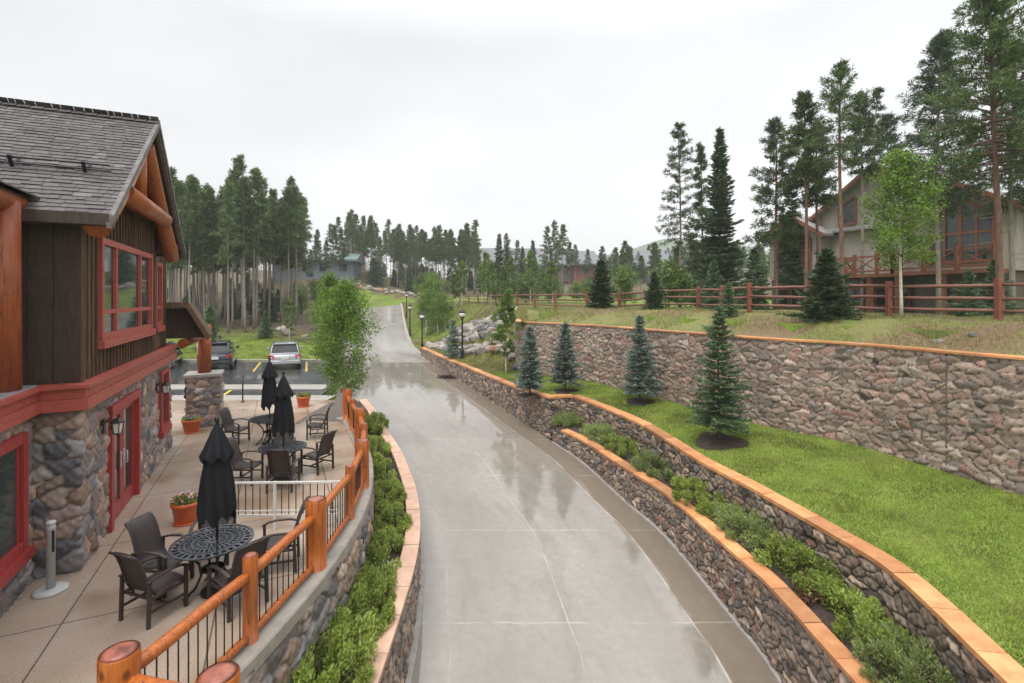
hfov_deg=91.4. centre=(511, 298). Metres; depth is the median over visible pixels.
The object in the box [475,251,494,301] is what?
aspen tree
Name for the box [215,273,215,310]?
pine tree
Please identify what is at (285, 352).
silver wagon
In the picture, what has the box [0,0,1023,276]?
sky
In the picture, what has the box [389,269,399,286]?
young conifer
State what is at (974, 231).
window
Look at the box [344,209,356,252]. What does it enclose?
pine tree
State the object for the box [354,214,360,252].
pine tree
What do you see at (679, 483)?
bed shrub
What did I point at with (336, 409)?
gravel bed
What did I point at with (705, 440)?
mulch rings
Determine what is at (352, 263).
hillside house
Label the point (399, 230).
pine tree
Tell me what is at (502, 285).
aspen tree
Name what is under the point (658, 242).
hills
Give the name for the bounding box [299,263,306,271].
window
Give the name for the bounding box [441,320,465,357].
spruce tree
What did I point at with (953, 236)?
window
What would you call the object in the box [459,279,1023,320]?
rail fence
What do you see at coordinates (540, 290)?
aspen tree
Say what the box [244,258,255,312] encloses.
pine tree
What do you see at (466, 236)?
pine tree
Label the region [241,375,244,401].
sign post
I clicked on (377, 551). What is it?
bed shrub
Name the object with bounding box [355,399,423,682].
flower bed wall
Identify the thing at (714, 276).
young fir
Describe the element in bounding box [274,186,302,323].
pine tree
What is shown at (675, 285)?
leafy bush
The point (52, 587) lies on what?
ash receptacle
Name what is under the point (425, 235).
pine tree
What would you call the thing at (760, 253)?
pine tree
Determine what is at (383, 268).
young conifer
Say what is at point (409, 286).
young conifer
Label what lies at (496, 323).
boulder
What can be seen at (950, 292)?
window
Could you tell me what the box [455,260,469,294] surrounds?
aspen tree
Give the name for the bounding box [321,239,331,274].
pine tree
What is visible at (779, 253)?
window
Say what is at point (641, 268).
pine tree
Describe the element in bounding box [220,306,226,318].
young conifer
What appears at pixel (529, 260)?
aspen tree
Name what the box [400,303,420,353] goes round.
kerb
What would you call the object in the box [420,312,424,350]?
street lamp
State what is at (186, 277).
pine tree
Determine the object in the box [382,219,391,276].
pine tree
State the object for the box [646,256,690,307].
leafy bush
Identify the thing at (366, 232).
pine tree
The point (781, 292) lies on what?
window
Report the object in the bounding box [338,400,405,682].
flower bed soil
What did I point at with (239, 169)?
pine tree
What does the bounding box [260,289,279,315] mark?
young conifer
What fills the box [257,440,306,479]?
patio table
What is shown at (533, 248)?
spruce tree
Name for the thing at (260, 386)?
sidewalk
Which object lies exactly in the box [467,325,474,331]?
boulder
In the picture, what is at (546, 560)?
road
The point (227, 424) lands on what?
patio chair
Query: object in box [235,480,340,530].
picket panel
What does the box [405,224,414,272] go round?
pine tree
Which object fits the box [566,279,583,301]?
leafy bush
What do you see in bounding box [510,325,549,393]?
spruce tree
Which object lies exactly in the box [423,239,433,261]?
pine tree
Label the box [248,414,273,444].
patio table
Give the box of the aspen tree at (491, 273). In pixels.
[483,261,497,294]
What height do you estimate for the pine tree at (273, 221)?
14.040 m
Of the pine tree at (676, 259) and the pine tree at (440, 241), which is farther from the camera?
the pine tree at (440, 241)
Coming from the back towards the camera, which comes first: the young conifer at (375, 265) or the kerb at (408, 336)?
the young conifer at (375, 265)
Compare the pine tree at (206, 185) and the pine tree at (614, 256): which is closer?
the pine tree at (206, 185)
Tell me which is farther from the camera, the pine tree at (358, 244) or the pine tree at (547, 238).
the pine tree at (358, 244)
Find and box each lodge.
[0,97,224,617]
[473,248,689,284]
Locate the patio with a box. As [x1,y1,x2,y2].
[0,400,354,682]
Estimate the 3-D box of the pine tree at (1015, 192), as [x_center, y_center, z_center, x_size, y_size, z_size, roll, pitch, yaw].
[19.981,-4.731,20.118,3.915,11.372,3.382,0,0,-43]
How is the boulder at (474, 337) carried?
on the bank
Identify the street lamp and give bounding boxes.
[405,292,407,317]
[408,304,411,335]
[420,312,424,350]
[459,308,464,358]
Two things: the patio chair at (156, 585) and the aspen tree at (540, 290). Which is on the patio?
the patio chair at (156, 585)
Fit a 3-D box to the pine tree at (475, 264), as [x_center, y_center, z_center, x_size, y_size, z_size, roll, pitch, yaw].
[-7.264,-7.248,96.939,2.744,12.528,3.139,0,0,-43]
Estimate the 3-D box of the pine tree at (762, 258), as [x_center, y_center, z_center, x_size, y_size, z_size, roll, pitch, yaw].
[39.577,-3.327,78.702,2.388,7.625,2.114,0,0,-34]
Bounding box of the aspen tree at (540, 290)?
[535,266,546,302]
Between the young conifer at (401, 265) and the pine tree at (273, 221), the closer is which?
the pine tree at (273, 221)
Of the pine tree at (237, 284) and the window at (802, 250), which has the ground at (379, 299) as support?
the pine tree at (237, 284)
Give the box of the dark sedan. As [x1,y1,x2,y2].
[166,341,182,367]
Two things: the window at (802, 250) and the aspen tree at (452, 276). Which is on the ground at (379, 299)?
the aspen tree at (452, 276)
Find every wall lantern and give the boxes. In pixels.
[102,415,124,434]
[156,380,170,393]
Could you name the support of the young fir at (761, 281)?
on the ground at (379, 299)
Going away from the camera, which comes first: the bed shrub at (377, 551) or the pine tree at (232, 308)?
the bed shrub at (377, 551)
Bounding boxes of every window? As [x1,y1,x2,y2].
[0,431,34,589]
[98,237,155,348]
[156,262,165,331]
[157,367,171,438]
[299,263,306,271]
[319,263,325,271]
[339,263,346,271]
[563,268,568,274]
[582,267,588,273]
[777,238,794,273]
[778,288,808,304]
[795,228,811,272]
[838,196,856,225]
[846,287,859,305]
[875,287,910,306]
[927,199,961,263]
[947,287,986,307]
[961,200,994,262]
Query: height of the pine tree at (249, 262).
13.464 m
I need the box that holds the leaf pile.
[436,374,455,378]
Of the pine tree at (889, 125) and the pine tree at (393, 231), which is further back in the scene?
the pine tree at (393, 231)
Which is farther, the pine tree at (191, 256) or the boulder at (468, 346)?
the pine tree at (191, 256)
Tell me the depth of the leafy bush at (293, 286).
75.81 m
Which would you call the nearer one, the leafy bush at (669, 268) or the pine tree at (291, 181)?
the leafy bush at (669, 268)
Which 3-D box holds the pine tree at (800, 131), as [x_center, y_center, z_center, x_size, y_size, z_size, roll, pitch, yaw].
[14.555,-4.771,25.032,2.456,11.420,2.907,0,0,39]
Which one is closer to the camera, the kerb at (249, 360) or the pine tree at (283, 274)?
the kerb at (249, 360)
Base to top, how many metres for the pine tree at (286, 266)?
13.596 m
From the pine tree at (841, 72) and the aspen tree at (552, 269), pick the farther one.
the aspen tree at (552, 269)
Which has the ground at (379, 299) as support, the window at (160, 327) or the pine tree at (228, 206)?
the pine tree at (228, 206)
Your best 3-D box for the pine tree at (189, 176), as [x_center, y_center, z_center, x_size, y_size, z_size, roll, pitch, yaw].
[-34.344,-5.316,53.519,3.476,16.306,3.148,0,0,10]
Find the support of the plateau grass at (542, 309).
on the ground at (379, 299)
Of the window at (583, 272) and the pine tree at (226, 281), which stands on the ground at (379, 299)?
the pine tree at (226, 281)
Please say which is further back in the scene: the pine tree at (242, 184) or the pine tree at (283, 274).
the pine tree at (283, 274)
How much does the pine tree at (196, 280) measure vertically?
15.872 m
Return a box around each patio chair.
[108,551,189,629]
[124,511,193,598]
[188,514,236,570]
[206,535,270,622]
[217,407,249,444]
[228,436,263,485]
[258,495,309,576]
[265,449,300,493]
[270,432,295,465]
[300,430,337,475]
[306,403,333,439]
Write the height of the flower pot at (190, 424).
0.558 m
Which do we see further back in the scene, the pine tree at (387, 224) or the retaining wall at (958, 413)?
the pine tree at (387, 224)
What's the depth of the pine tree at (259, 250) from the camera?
50.06 m
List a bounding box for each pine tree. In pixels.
[166,180,191,301]
[166,262,175,301]
[168,166,188,301]
[170,179,175,301]
[174,270,175,301]
[177,175,206,302]
[177,182,193,301]
[182,184,209,302]
[183,182,201,295]
[183,184,206,310]
[183,259,188,295]
[184,173,200,307]
[187,188,218,317]
[188,261,199,301]
[188,264,207,313]
[190,183,211,316]
[192,186,221,323]
[199,193,226,323]
[204,198,223,321]
[204,272,207,314]
[206,273,209,304]
[208,179,246,332]
[214,168,246,328]
[215,185,240,322]
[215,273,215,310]
[216,271,217,308]
[218,198,222,307]
[219,264,231,311]
[220,154,260,328]
[220,200,230,312]
[226,176,258,332]
[229,265,240,305]
[229,273,230,301]
[234,259,252,267]
[235,255,242,313]
[236,256,240,312]
[237,166,272,329]
[240,239,256,290]
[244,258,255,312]
[246,176,275,327]
[253,198,266,313]
[255,241,260,309]
[255,253,273,284]
[260,195,284,321]
[265,258,266,300]
[266,197,292,321]
[267,188,281,305]
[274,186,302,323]
[276,253,293,305]
[280,184,312,324]
[281,192,310,320]
[282,267,284,304]
[284,175,305,312]
[290,205,309,318]
[299,196,313,312]
[305,249,315,277]
[312,229,322,273]
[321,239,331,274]
[324,224,333,243]
[328,224,341,261]
[332,217,343,239]
[336,228,346,279]
[342,229,348,254]
[343,212,358,252]
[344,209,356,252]
[353,230,363,278]
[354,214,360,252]
[358,215,367,270]
[362,230,370,276]
[363,216,377,261]
[371,223,381,249]
[373,237,383,285]
[381,230,386,275]
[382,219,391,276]
[387,233,396,269]
[388,229,394,257]
[390,231,402,287]
[391,224,401,269]
[393,228,404,285]
[398,231,411,289]
[404,239,411,284]
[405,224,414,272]
[406,235,414,279]
[409,240,421,290]
[414,225,418,240]
[416,233,424,285]
[417,229,426,269]
[420,231,431,274]
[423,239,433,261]
[429,237,436,265]
[431,227,436,273]
[432,225,447,290]
[432,234,443,279]
[442,229,448,287]
[443,229,456,290]
[445,233,454,284]
[447,237,458,273]
[456,229,467,271]
[458,223,473,296]
[463,244,472,268]
[467,219,481,293]
[467,230,482,292]
[502,233,513,260]
[513,240,520,277]
[538,225,553,293]
[548,220,562,267]
[554,224,569,291]
[565,241,574,278]
[570,244,580,278]
[583,249,592,277]
[596,246,606,265]
[605,260,612,280]
[607,247,619,285]
[615,248,630,273]
[621,240,634,269]
[626,246,637,270]
[632,262,639,294]
[636,255,648,297]
[647,242,661,270]
[653,249,663,273]
[655,121,707,308]
[672,244,686,272]
[683,141,712,308]
[683,232,700,277]
[734,246,745,281]
[739,246,749,279]
[741,116,822,309]
[751,243,764,289]
[758,247,767,261]
[758,254,769,279]
[759,259,769,292]
[762,247,769,270]
[775,89,832,309]
[788,124,843,310]
[791,58,882,298]
[842,89,889,311]
[863,86,892,163]
[869,111,899,164]
[875,26,1000,314]
[899,0,1023,315]
[959,40,1023,315]
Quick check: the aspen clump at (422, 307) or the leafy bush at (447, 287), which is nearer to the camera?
the aspen clump at (422, 307)
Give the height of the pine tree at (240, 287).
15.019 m
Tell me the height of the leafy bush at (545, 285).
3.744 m
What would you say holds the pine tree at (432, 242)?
on the ground at (379, 299)
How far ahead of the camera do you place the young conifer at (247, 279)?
86.30 m
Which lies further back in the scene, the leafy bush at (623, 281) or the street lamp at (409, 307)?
the street lamp at (409, 307)
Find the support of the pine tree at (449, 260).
on the ground at (379, 299)
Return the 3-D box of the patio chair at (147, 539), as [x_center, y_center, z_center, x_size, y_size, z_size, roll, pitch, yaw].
[-5.105,3.656,7.230,0.714,0.989,0.580,0,0,7]
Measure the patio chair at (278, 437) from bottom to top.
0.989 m
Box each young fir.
[700,260,736,308]
[734,246,782,309]
[944,268,993,316]
[967,257,1023,315]
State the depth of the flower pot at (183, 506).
9.15 m
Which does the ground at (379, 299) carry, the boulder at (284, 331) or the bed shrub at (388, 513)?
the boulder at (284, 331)
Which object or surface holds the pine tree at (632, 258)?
on the ground at (379, 299)
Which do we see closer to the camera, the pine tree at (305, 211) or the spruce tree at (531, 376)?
the spruce tree at (531, 376)
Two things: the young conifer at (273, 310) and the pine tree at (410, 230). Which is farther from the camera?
the pine tree at (410, 230)
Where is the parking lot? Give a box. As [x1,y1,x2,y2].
[170,362,333,394]
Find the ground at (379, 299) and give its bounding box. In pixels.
[166,266,1023,440]
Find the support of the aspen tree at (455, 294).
on the ground at (379, 299)
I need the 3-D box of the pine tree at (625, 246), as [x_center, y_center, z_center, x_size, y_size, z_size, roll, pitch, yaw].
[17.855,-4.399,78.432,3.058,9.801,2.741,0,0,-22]
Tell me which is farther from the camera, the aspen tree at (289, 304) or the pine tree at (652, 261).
the pine tree at (652, 261)
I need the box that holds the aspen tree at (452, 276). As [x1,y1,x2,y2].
[449,265,463,305]
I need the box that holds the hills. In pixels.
[631,238,769,268]
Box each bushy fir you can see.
[584,257,618,308]
[642,271,668,309]
[775,247,864,322]
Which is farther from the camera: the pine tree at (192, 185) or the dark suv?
the pine tree at (192, 185)
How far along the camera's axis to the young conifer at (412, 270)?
107.08 m
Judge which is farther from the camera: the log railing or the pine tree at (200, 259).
the pine tree at (200, 259)
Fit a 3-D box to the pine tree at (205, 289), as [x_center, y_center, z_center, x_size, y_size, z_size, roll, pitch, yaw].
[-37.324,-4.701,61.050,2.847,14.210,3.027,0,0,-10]
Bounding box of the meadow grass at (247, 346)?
[166,327,328,358]
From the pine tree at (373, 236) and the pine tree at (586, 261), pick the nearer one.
the pine tree at (373, 236)
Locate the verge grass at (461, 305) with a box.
[402,300,483,339]
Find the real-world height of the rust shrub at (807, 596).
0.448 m
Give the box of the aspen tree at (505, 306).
[489,288,525,374]
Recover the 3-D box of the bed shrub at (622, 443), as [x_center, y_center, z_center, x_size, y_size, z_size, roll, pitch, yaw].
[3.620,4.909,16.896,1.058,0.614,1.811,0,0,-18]
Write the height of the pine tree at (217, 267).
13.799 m
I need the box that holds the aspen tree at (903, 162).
[857,143,951,316]
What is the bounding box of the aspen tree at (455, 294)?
[451,275,459,298]
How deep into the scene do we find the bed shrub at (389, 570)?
9.00 m
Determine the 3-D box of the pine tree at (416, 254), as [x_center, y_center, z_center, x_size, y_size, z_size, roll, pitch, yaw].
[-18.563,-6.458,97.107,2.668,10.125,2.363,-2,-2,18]
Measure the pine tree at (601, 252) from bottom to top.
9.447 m
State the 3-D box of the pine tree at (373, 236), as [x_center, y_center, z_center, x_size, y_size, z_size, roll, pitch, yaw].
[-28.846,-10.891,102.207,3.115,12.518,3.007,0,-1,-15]
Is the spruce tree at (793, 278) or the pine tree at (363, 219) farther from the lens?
the pine tree at (363, 219)
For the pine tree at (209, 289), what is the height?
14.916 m
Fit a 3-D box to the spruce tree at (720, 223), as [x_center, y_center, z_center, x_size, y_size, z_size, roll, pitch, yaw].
[13.950,-5.481,34.011,4.769,12.693,4.842,0,0,0]
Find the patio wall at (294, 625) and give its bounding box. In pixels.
[230,416,374,682]
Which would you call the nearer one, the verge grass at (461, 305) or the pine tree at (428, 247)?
the verge grass at (461, 305)
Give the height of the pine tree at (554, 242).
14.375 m
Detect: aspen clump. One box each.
[411,276,444,324]
[415,288,441,334]
[419,270,446,302]
[425,291,455,333]
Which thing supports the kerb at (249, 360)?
on the ground at (379, 299)
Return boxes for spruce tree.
[190,305,225,349]
[256,311,277,338]
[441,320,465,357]
[493,233,507,300]
[504,247,508,281]
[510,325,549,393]
[517,246,525,298]
[529,239,538,296]
[545,251,555,273]
[549,321,586,388]
[617,313,664,399]
[685,126,752,306]
[685,303,752,438]
[772,170,804,309]
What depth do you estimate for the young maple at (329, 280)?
24.20 m
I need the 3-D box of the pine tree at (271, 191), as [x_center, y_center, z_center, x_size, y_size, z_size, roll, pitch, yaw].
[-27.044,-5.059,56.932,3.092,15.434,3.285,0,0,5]
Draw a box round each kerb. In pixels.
[177,359,327,361]
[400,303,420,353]
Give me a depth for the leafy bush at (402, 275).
98.11 m
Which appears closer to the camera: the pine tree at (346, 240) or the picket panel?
the picket panel
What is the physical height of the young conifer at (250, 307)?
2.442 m
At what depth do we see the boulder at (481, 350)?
31.10 m
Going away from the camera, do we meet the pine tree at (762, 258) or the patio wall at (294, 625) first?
the patio wall at (294, 625)
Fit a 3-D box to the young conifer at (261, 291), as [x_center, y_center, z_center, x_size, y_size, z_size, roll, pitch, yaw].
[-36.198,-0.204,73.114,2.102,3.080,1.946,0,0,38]
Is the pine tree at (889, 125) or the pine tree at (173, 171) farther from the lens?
the pine tree at (173, 171)
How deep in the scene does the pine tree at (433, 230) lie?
113.00 m
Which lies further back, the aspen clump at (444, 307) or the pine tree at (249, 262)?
the pine tree at (249, 262)
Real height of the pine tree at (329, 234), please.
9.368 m
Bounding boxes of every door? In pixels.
[115,409,124,518]
[122,401,133,509]
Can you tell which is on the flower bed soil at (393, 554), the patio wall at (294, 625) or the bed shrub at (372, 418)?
the bed shrub at (372, 418)
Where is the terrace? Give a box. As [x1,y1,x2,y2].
[533,308,1023,355]
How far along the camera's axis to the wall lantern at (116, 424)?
8.56 m
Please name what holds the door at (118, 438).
in the lodge at (92, 320)
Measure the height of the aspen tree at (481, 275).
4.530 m
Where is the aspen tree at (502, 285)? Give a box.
[496,264,509,297]
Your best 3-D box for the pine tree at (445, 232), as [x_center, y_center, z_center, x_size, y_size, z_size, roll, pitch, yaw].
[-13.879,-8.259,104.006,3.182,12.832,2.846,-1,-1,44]
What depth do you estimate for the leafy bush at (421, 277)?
93.70 m
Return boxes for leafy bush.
[287,283,303,297]
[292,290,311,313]
[293,283,311,302]
[306,278,316,298]
[398,267,412,287]
[410,271,427,292]
[442,280,450,291]
[485,279,501,301]
[506,276,520,300]
[511,272,536,302]
[539,274,564,301]
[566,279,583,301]
[578,280,584,298]
[580,276,593,298]
[608,262,642,304]
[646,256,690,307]
[662,266,703,307]
[687,269,703,301]
[688,264,725,295]
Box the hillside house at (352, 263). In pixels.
[272,253,365,282]
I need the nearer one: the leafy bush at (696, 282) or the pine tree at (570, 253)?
the leafy bush at (696, 282)
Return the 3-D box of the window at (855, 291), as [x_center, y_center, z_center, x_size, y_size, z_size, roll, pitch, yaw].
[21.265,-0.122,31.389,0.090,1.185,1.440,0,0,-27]
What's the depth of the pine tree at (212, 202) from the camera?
49.29 m
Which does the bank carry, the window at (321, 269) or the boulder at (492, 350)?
the boulder at (492, 350)
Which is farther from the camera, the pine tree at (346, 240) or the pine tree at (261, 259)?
the pine tree at (346, 240)
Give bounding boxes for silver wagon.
[266,339,302,367]
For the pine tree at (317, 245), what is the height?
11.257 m
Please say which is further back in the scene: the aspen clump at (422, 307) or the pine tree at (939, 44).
the aspen clump at (422, 307)
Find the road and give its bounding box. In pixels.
[341,305,777,682]
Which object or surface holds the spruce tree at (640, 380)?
on the lawn at (966, 561)
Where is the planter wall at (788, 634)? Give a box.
[551,424,878,682]
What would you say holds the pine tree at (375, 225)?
on the ground at (379, 299)
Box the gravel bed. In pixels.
[296,383,384,457]
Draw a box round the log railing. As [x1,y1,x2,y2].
[96,388,368,682]
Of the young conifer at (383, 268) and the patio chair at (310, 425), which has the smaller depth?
the patio chair at (310, 425)
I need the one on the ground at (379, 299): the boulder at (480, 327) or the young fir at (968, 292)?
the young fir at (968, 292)
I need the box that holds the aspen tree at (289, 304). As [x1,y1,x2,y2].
[282,297,297,339]
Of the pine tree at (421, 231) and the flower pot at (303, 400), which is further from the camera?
the pine tree at (421, 231)
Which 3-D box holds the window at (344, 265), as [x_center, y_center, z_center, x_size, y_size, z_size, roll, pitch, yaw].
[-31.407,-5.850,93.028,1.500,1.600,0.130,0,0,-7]
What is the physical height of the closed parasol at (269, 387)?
2.480 m
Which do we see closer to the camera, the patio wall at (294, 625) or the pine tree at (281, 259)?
the patio wall at (294, 625)
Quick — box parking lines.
[223,362,307,394]
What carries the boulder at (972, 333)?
on the terrace
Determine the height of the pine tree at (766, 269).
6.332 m
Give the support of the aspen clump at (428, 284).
on the ground at (379, 299)
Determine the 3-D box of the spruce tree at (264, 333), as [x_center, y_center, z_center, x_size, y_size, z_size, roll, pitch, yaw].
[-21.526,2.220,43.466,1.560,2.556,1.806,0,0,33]
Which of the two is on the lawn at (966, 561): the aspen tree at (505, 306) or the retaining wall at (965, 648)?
the aspen tree at (505, 306)
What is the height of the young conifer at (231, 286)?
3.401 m
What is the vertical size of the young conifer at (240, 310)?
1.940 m
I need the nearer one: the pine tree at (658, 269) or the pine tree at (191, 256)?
the pine tree at (191, 256)
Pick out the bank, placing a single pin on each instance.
(533, 314)
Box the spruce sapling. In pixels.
[711,281,743,316]
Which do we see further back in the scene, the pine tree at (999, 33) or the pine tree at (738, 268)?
the pine tree at (738, 268)
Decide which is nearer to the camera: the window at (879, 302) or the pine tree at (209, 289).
the window at (879, 302)
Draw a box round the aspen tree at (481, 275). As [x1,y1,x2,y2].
[475,264,487,303]
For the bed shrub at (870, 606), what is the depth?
8.05 m
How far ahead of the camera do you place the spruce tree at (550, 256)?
87.85 m
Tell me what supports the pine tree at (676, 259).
on the ground at (379, 299)
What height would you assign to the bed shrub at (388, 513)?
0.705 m
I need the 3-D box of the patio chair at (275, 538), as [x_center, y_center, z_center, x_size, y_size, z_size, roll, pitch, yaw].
[-3.538,3.656,7.777,0.714,0.989,0.580,0,0,-18]
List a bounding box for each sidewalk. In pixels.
[170,384,328,389]
[172,395,334,399]
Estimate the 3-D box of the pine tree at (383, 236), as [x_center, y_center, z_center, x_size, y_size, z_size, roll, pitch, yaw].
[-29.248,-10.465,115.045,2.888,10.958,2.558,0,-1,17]
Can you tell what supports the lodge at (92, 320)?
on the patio
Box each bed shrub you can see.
[290,610,378,682]
[307,597,379,682]
[327,571,396,637]
[347,561,397,625]
[363,524,404,577]
[365,411,388,434]
[368,434,390,457]
[372,452,396,482]
[373,477,406,515]
[373,499,412,547]
[549,410,585,427]
[579,421,617,445]
[604,434,638,458]
[630,446,674,482]
[670,475,729,516]
[703,500,782,555]
[751,532,848,610]
[823,584,912,669]
[844,609,955,682]
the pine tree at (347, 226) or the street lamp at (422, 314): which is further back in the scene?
the pine tree at (347, 226)
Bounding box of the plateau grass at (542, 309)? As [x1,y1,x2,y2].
[449,301,882,314]
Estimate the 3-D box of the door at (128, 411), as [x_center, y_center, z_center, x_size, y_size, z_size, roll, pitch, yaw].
[-7.801,3.103,10.177,0.132,2.055,0.875,0,0,-25]
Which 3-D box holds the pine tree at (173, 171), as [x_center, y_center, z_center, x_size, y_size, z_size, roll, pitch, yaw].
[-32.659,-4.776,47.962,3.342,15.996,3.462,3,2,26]
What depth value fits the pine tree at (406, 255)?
106.46 m
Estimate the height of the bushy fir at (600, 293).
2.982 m
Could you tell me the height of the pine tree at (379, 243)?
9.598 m
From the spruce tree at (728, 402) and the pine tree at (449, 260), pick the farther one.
the pine tree at (449, 260)
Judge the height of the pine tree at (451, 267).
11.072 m
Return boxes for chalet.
[758,162,1023,315]
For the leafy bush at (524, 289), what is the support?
on the ground at (379, 299)
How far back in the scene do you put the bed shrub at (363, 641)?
6.96 m
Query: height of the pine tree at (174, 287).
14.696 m
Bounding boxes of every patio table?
[168,524,253,601]
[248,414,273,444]
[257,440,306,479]
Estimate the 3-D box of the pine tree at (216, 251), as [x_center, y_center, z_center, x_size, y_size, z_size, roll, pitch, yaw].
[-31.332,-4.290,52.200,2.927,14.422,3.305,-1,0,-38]
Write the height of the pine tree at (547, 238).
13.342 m
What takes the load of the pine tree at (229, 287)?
on the ground at (379, 299)
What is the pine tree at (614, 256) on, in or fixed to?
on the ground at (379, 299)
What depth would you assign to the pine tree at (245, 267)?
53.87 m
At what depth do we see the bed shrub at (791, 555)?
9.50 m
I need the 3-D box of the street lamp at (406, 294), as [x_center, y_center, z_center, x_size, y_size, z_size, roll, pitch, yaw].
[-13.400,0.760,63.500,0.420,3.380,0.420,0,0,0]
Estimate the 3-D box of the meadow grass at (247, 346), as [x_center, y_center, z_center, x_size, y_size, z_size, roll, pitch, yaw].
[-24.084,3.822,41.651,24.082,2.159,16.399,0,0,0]
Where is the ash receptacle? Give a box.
[31,519,69,599]
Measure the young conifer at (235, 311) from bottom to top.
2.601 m
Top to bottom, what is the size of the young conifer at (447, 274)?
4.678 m
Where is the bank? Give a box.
[412,306,539,370]
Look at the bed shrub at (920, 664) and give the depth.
7.09 m
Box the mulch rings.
[516,388,749,449]
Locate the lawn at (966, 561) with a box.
[499,373,1023,667]
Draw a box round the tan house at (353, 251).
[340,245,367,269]
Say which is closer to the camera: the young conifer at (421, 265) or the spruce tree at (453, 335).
the spruce tree at (453, 335)
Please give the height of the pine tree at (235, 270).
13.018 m
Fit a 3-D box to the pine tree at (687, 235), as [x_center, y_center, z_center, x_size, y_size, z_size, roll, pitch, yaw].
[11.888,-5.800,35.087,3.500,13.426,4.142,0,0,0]
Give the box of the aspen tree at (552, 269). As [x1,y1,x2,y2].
[545,259,560,303]
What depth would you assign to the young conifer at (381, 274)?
100.45 m
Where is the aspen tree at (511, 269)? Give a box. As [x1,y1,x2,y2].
[500,256,518,294]
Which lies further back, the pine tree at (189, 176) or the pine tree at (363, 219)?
the pine tree at (363, 219)
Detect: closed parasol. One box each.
[196,416,236,598]
[261,357,277,444]
[272,371,294,479]
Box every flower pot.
[170,490,197,526]
[181,414,201,433]
[296,392,310,407]
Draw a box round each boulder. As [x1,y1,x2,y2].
[280,325,293,335]
[301,334,309,339]
[428,343,437,348]
[464,344,472,348]
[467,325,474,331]
[470,332,478,341]
[477,324,485,332]
[477,345,489,354]
[481,331,488,338]
[487,327,495,332]
[489,345,495,353]
[495,320,502,327]
[495,344,503,350]
[508,352,514,360]
[512,363,518,369]
[932,339,944,343]
[968,332,977,336]
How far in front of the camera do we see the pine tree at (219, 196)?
54.84 m
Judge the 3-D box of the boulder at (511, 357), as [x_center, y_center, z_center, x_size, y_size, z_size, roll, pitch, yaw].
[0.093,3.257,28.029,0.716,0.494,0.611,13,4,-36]
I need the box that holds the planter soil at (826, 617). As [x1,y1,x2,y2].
[555,425,932,682]
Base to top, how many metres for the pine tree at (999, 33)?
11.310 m
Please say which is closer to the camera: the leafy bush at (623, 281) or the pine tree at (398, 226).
the leafy bush at (623, 281)
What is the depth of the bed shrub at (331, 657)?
7.13 m
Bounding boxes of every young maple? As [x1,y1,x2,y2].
[303,269,342,383]
[306,276,384,395]
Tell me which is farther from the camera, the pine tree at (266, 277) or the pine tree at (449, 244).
the pine tree at (449, 244)
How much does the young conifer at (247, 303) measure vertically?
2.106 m
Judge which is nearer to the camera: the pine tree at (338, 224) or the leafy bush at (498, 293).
the leafy bush at (498, 293)
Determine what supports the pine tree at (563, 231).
on the ground at (379, 299)
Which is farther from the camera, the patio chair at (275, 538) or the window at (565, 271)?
the window at (565, 271)
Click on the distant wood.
(429, 263)
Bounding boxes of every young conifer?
[187,286,196,302]
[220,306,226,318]
[226,299,239,318]
[230,278,235,295]
[238,303,246,317]
[239,274,251,293]
[246,296,252,309]
[247,297,258,314]
[251,280,261,297]
[258,287,262,306]
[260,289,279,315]
[261,292,279,321]
[274,289,282,306]
[277,298,282,311]
[366,257,380,282]
[366,259,384,285]
[377,260,384,280]
[381,263,387,276]
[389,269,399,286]
[395,263,402,279]
[404,273,413,290]
[408,266,416,284]
[416,263,424,282]
[446,268,451,283]
[465,270,474,287]
[468,278,476,290]
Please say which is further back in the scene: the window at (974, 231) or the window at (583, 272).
the window at (583, 272)
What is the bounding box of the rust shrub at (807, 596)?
[792,571,824,605]
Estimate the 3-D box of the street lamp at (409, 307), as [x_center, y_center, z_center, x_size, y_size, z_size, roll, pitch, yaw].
[-10.250,2.091,50.200,0.420,3.380,0.420,0,0,0]
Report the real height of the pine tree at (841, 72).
11.587 m
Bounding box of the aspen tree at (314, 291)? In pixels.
[313,281,324,312]
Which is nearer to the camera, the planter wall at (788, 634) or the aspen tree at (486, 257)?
the planter wall at (788, 634)
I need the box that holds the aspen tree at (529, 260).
[522,248,540,303]
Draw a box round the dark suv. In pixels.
[196,339,238,368]
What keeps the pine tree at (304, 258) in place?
on the ground at (379, 299)
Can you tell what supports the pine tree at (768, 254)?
on the ground at (379, 299)
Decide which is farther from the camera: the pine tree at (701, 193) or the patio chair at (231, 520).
the pine tree at (701, 193)
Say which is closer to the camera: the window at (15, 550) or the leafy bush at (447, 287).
the window at (15, 550)
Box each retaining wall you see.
[421,347,1023,682]
[513,319,1023,495]
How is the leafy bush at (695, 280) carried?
on the ground at (379, 299)
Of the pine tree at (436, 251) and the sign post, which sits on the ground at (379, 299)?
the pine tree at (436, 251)
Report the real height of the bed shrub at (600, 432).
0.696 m
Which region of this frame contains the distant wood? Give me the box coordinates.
[167,240,769,278]

